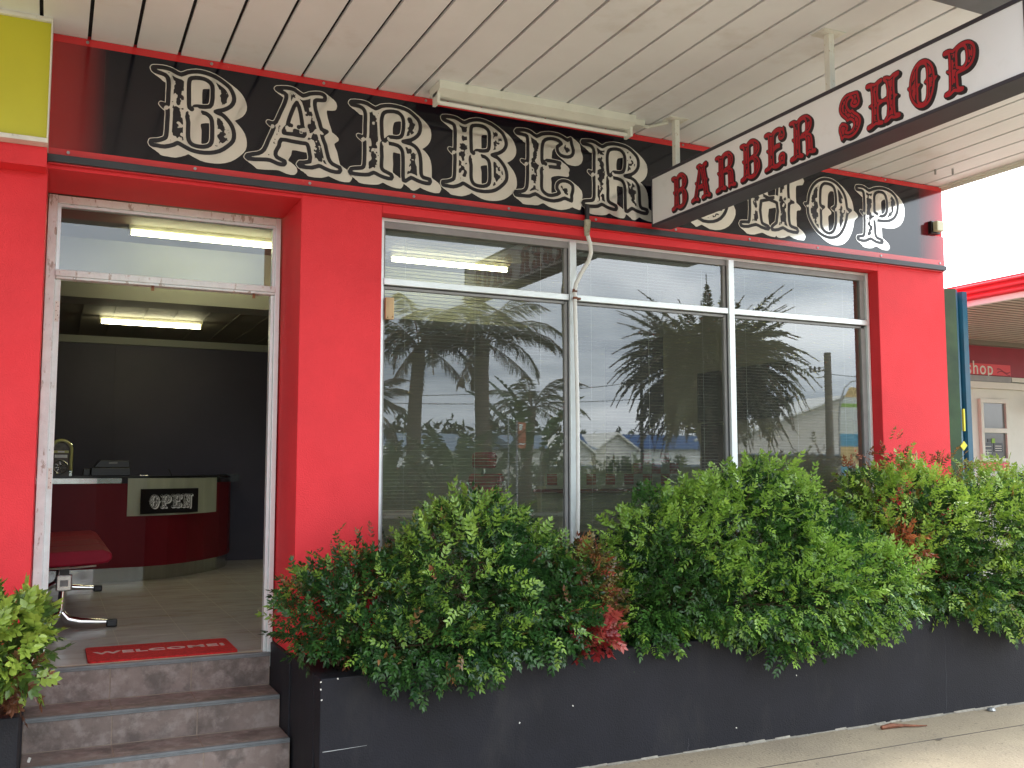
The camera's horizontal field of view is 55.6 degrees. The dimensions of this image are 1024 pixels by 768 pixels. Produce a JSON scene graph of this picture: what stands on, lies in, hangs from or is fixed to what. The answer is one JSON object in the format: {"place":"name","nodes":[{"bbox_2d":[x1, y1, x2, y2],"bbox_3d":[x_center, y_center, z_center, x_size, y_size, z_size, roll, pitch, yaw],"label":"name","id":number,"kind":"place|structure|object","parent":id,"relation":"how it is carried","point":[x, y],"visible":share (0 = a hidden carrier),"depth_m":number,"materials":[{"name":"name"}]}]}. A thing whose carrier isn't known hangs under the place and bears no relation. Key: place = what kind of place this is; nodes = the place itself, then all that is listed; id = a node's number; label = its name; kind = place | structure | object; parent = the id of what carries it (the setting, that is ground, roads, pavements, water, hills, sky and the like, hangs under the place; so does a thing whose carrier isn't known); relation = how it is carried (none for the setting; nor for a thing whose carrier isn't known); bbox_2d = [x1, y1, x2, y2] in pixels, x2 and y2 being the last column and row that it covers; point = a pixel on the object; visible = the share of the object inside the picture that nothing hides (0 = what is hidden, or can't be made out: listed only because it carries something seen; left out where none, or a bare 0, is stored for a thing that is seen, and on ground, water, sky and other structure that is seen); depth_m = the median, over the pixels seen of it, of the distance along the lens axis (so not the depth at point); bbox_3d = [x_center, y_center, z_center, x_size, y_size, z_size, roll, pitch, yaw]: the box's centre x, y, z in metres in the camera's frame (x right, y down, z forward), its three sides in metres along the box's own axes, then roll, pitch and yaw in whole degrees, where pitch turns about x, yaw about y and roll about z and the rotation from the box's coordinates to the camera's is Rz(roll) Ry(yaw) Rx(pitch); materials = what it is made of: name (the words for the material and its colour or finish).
{"place":"outdoors","nodes":[
{"label":"outdoors","id":0,"kind":"place"},
{"bbox_2d":[580,530,625,605],"bbox_3d":[0.685,1.454,7.692,0.420,0.580,0.420,2,-6,-25],"label":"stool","id":1,"kind":"object","parent":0,"point":[596,536],"visible":0.09,"depth_m":7.55,"materials":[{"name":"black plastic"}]},
{"bbox_2d":[533,452,679,572],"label":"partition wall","id":2,"kind":"structure","parent":0,"point":[548,504],"depth_m":10.14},
{"bbox_2d":[595,704,1023,767],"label":"footpath","id":3,"kind":"structure","parent":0,"point":[1001,748],"depth_m":5.60,"materials":[{"name":"concrete"}]},
{"bbox_2d":[0,697,21,767],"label":"planter","id":4,"kind":"object","parent":3,"relation":"on","point":[10,731],"visible":0.59,"depth_m":4.11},
{"bbox_2d":[0,650,60,730],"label":"nandina shrub","id":5,"kind":"object","parent":4,"relation":"on","point":[10,706],"visible":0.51,"depth_m":4.08,"materials":[{"name":"green plant"}]},
{"bbox_2d":[0,572,73,711],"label":"nandina shrub","id":6,"kind":"object","parent":4,"relation":"in","point":[32,611],"visible":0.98,"depth_m":4.06,"materials":[{"name":"green plant"}]},
{"bbox_2d":[20,650,289,767],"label":"entry steps","id":7,"kind":"structure","parent":3,"relation":"on","point":[211,711],"depth_m":5.17,"materials":[{"name":"tile"}]},
{"bbox_2d":[0,37,955,767],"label":"shop building","id":8,"kind":"structure","parent":3,"relation":"on","point":[154,401],"depth_m":8.77,"materials":[{"name":"paint"}]},
{"bbox_2d":[0,8,52,173],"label":"lime sign","id":9,"kind":"object","parent":8,"relation":"attached to","point":[26,45],"visible":1,"depth_m":4.77,"materials":[{"name":"yellow plastic"}]},
{"bbox_2d":[31,530,116,626],"bbox_3d":[-3.576,1.280,7.402,0.965,0.873,2.377,2,-6,-25],"label":"waiting bench","id":10,"kind":"object","parent":8,"relation":"on","point":[81,549],"visible":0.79,"depth_m":6.51,"materials":[{"name":"red leather"}]},
{"bbox_2d":[31,474,238,585],"bbox_3d":[-3.973,1.430,9.867,1.292,1.014,3.395,-4,-6,34],"label":"reception counter","id":11,"kind":"object","parent":8,"relation":"on","point":[141,547],"visible":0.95,"depth_m":9.39,"materials":[{"name":"laminate"}]},
{"bbox_2d":[53,438,73,475],"bbox_3d":[-4.321,0.702,9.311,0.215,0.358,0.185,2,-6,-25],"label":"tabletop jukebox","id":12,"kind":"object","parent":11,"relation":"on","point":[63,457],"visible":0.89,"depth_m":9.25,"materials":[{"name":"gold metal"}]},
{"bbox_2d":[82,460,130,475],"bbox_3d":[-4.054,0.840,9.717,0.430,0.156,0.300,2,-6,-25],"label":"cash register","id":13,"kind":"object","parent":11,"relation":"on","point":[110,468],"visible":1,"depth_m":9.62,"materials":[{"name":"black plastic"}]},
{"bbox_2d":[140,488,197,513],"bbox_3d":[-3.376,1.153,9.598,0.014,0.240,0.666,-3,-6,33],"label":"open sign","id":14,"kind":"object","parent":11,"relation":"attached to","point":[171,500],"visible":1,"depth_m":9.58,"materials":[{"name":"black plastic"}]},
{"bbox_2d":[99,315,202,329],"bbox_3d":[-3.647,-0.620,9.841,0.980,0.075,0.140,2,-6,-25],"label":"ceiling light","id":15,"kind":"object","parent":8,"relation":"attached to","point":[141,321],"visible":1,"depth_m":9.81,"materials":[{"name":"white plastic"}]},
{"bbox_2d":[32,194,280,669],"bbox_3d":[-2.001,0.301,5.570,1.281,2.670,0.090,2,-6,-25],"label":"door frame","id":16,"kind":"object","parent":8,"relation":"attached to","point":[54,277],"visible":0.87,"depth_m":5.54,"materials":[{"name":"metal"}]},
{"bbox_2d":[85,638,237,663],"bbox_3d":[-2.059,1.561,5.706,0.805,0.012,0.473,2,-6,-25],"label":"doormat","id":17,"kind":"object","parent":8,"relation":"on","point":[105,654],"visible":1,"depth_m":5.66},
{"bbox_2d":[128,224,271,247],"bbox_3d":[-2.630,-1.249,8.303,1.200,0.075,0.140,2,-6,-25],"label":"ceiling light","id":18,"kind":"object","parent":8,"relation":"attached to","point":[189,235],"visible":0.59,"depth_m":8.26,"materials":[{"name":"white plastic"}]},
{"bbox_2d":[381,510,478,608],"bbox_3d":[-0.722,1.133,7.593,0.990,1.200,0.690,1,-5,-15],"label":"barber chair","id":19,"kind":"object","parent":8,"relation":"on","point":[388,514],"visible":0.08,"depth_m":7.28,"materials":[{"name":"red leather"}]},
{"bbox_2d":[388,252,510,272],"bbox_3d":[-0.591,-1.159,9.318,1.220,0.075,0.140,2,-6,-25],"label":"ceiling light","id":20,"kind":"object","parent":8,"relation":"attached to","point":[447,262],"visible":0.78,"depth_m":9.28,"materials":[{"name":"white plastic"}]},
{"bbox_2d":[47,33,946,272],"bbox_3d":[0.524,-1.339,6.307,6.367,0.683,0.045,2,-6,-25],"label":"fascia sign","id":21,"kind":"object","parent":8,"relation":"attached to","point":[117,108],"visible":0.92,"depth_m":5.77,"materials":[{"name":"black metal"}]},
{"bbox_2d":[928,221,943,234],"bbox_3d":[3.310,-1.221,7.578,0.095,0.100,0.082,2,-6,-25],"label":"security sensor","id":22,"kind":"object","parent":21,"relation":"attached to","point":[935,227],"visible":1,"depth_m":7.56,"materials":[{"name":"beige plastic"}]},
{"bbox_2d":[0,0,1023,191],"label":"awning","id":23,"kind":"object","parent":8,"relation":"attached to","point":[715,72],"visible":0.69,"depth_m":5.16,"materials":[{"name":"paint"}]},
{"bbox_2d":[429,80,667,139],"bbox_3d":[0.261,-1.651,5.984,1.574,0.122,0.182,2,-6,-25],"label":"fluorescent light","id":24,"kind":"object","parent":23,"relation":"attached to","point":[503,101],"visible":1,"depth_m":5.88,"materials":[{"name":"white metal"}]},
{"bbox_2d":[651,0,1023,228],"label":"hanging sign","id":25,"kind":"object","parent":23,"relation":"hanging from","point":[972,65],"visible":1,"depth_m":4.80,"materials":[{"name":"white metal"}]},
{"bbox_2d":[466,452,592,608],"bbox_3d":[0.170,1.153,7.814,0.990,1.200,0.690,3,-6,-30],"label":"barber chair","id":26,"kind":"object","parent":8,"relation":"on","point":[482,466],"visible":0.25,"depth_m":7.53,"materials":[{"name":"red leather"}]},
{"bbox_2d":[377,217,874,623],"bbox_3d":[0.954,0.316,6.516,3.889,2.479,0.070,2,-6,-25],"label":"shop window","id":27,"kind":"structure","parent":8,"relation":"attached to","point":[727,313],"depth_m":6.46,"materials":[{"name":"metal"}]},
{"bbox_2d":[384,297,393,319],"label":"timber block","id":28,"kind":"structure","parent":27,"relation":"attached to","point":[389,308],"depth_m":5.73,"materials":[{"name":"beige wood"}]},
{"bbox_2d":[381,231,558,619],"bbox_3d":[-0.240,0.266,6.037,1.201,2.343,0.040,2,-6,-25],"label":"venetian blind","id":29,"kind":"object","parent":27,"relation":"attached to","point":[434,239],"visible":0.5,"depth_m":6.08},
{"bbox_2d":[572,204,592,546],"bbox_3d":[0.454,0.150,6.179,0.152,2.600,0.094,-4,-6,36],"label":"conduit pipe","id":30,"kind":"object","parent":27,"relation":"attached to","point":[587,222],"visible":0.95,"depth_m":6.21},
{"bbox_2d":[576,252,719,606],"bbox_3d":[0.923,0.315,6.585,1.171,2.343,0.040,2,-6,-25],"label":"venetian blind","id":31,"kind":"object","parent":27,"relation":"attached to","point":[647,262],"visible":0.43,"depth_m":6.60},
{"bbox_2d":[734,269,858,598],"bbox_3d":[2.090,0.364,7.135,1.209,2.343,0.040,2,-6,-25],"label":"venetian blind","id":32,"kind":"object","parent":27,"relation":"attached to","point":[791,278],"visible":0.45,"depth_m":7.20,"materials":[{"name":"grey plastic"}]},
{"bbox_2d":[701,422,723,475],"bbox_3d":[2.115,0.693,9.955,0.044,0.590,0.530,2,-6,-25],"label":"dark panel","id":33,"kind":"object","parent":8,"relation":"attached to","point":[713,434],"visible":0.43,"depth_m":10.01,"materials":[{"name":"black plastic"}]},
{"bbox_2d":[697,361,788,422],"bbox_3d":[2.272,0.097,9.633,0.079,0.520,1.360,2,-6,-25],"label":"television","id":34,"kind":"object","parent":8,"relation":"attached to","point":[760,405],"visible":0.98,"depth_m":9.44,"materials":[{"name":"black plastic"}]},
{"bbox_2d":[289,602,1023,767],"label":"planter","id":35,"kind":"object","parent":3,"relation":"on","point":[621,708],"visible":0.7,"depth_m":5.45,"materials":[{"name":"dark grey paint"},{"name":"metal"}]},
{"bbox_2d":[278,520,389,665],"bbox_3d":[-0.914,1.083,5.010,0.640,0.738,0.375,2,-6,-25],"label":"nandina shrub","id":36,"kind":"object","parent":35,"relation":"on","point":[350,547],"visible":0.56,"depth_m":5.04,"materials":[{"name":"green plant"}]},
{"bbox_2d":[255,474,612,712],"bbox_3d":[-0.323,1.076,5.152,1.999,1.192,1.145,2,-6,-25],"label":"shrub","id":37,"kind":"object","parent":35,"relation":"in","point":[517,571],"visible":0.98,"depth_m":4.92,"materials":[{"name":"green plant"}]},
{"bbox_2d":[378,652,395,665],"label":"dry leaves","id":38,"kind":"object","parent":37,"relation":"attached to","point":[385,654],"visible":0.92,"depth_m":4.66,"materials":[{"name":"brown plant"}]},
{"bbox_2d":[446,661,457,683],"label":"dry leaves","id":39,"kind":"object","parent":37,"relation":"hanging from","point":[450,675],"visible":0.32,"depth_m":4.87,"materials":[{"name":"brown plant"}]},
{"bbox_2d":[549,530,631,644],"bbox_3d":[0.439,1.152,5.427,0.463,0.678,0.472,2,-6,-25],"label":"nandina shrub","id":40,"kind":"object","parent":35,"relation":"on","point":[591,545],"visible":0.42,"depth_m":5.37,"materials":[{"name":"red plant"}]},
{"bbox_2d":[558,595,627,664],"bbox_3d":[0.442,1.343,5.341,0.406,0.396,0.398,4,-6,-38],"label":"nandina shrub","id":41,"kind":"object","parent":35,"relation":"on","point":[608,631],"visible":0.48,"depth_m":5.27,"materials":[{"name":"red plant"}]},
{"bbox_2d":[587,448,936,678],"bbox_3d":[1.494,1.065,5.926,2.345,1.347,1.093,2,-6,-25],"label":"shrub","id":42,"kind":"object","parent":35,"relation":"in","point":[828,550],"visible":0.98,"depth_m":5.71,"materials":[{"name":"green plant"}]},
{"bbox_2d":[866,518,939,611],"bbox_3d":[2.507,1.224,6.371,0.403,0.701,0.582,2,-6,-25],"label":"nandina shrub","id":43,"kind":"object","parent":35,"relation":"in","point":[911,538],"visible":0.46,"depth_m":6.27,"materials":[{"name":"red plant"}]},
{"bbox_2d":[830,426,985,579],"bbox_3d":[2.870,0.938,6.951,1.225,1.274,0.406,2,-5,-21],"label":"nandina shrub","id":44,"kind":"object","parent":35,"relation":"on","point":[938,458],"visible":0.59,"depth_m":6.94,"materials":[{"name":"green plant"}]},
{"bbox_2d":[826,441,1023,649],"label":"shrub","id":45,"kind":"object","parent":35,"relation":"in","point":[978,594],"visible":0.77,"depth_m":6.53,"materials":[{"name":"green plant"}]},
{"bbox_2d":[760,724,1023,767],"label":"footpath joints","id":46,"kind":"object","parent":3,"relation":"on","point":[886,747],"depth_m":5.63,"materials":[{"name":"grey concrete"}]},
{"bbox_2d":[880,723,926,729],"bbox_3d":[2.443,2.132,6.074,0.320,0.030,0.039,1,-5,-14],"label":"twig","id":47,"kind":"object","parent":3,"relation":"on","point":[890,725],"visible":1,"depth_m":6.06,"materials":[{"name":"brown wood"}]},
{"bbox_2d":[944,289,976,576],"bbox_3d":[3.625,0.761,7.884,0.467,3.085,0.149,5,-7,-44],"label":"sign","id":48,"kind":"object","parent":3,"relation":"on","point":[958,374],"visible":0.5,"depth_m":7.94,"materials":[{"name":"blue metal"}]},
{"bbox_2d":[986,705,999,711],"bbox_3d":[3.225,2.172,6.513,0.099,0.032,0.059,2,-6,-25],"label":"litter scrap","id":49,"kind":"object","parent":3,"relation":"on","point":[991,709],"visible":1,"depth_m":6.49,"materials":[{"name":"white paper"}]},
{"bbox_2d":[941,166,1023,287],"label":"sky","id":50,"kind":"structure","parent":0,"point":[983,233],"materials":[{"name":"white"}]},
{"label":"ground","id":51,"kind":"structure","parent":0,"visible":0},
{"bbox_2d":[944,272,1023,585],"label":"neighbour shop","id":52,"kind":"structure","parent":51,"relation":"on","point":[995,309],"depth_m":10.53,"materials":[{"name":"red paint"}]},
{"bbox_2d":[978,398,1010,461],"bbox_3d":[5.256,0.503,10.590,0.440,0.680,0.039,2,-6,-25],"label":"window","id":53,"kind":"structure","parent":52,"relation":"in","point":[993,414],"depth_m":10.59,"materials":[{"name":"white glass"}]},
{"bbox_2d":[989,471,1021,569],"bbox_3d":[6.418,1.774,10.874,3.000,1.600,0.020,2,-6,-25],"label":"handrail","id":54,"kind":"object","parent":51,"relation":"on","point":[992,501],"depth_m":10.30,"materials":[{"name":"grey metal"}]}
]}

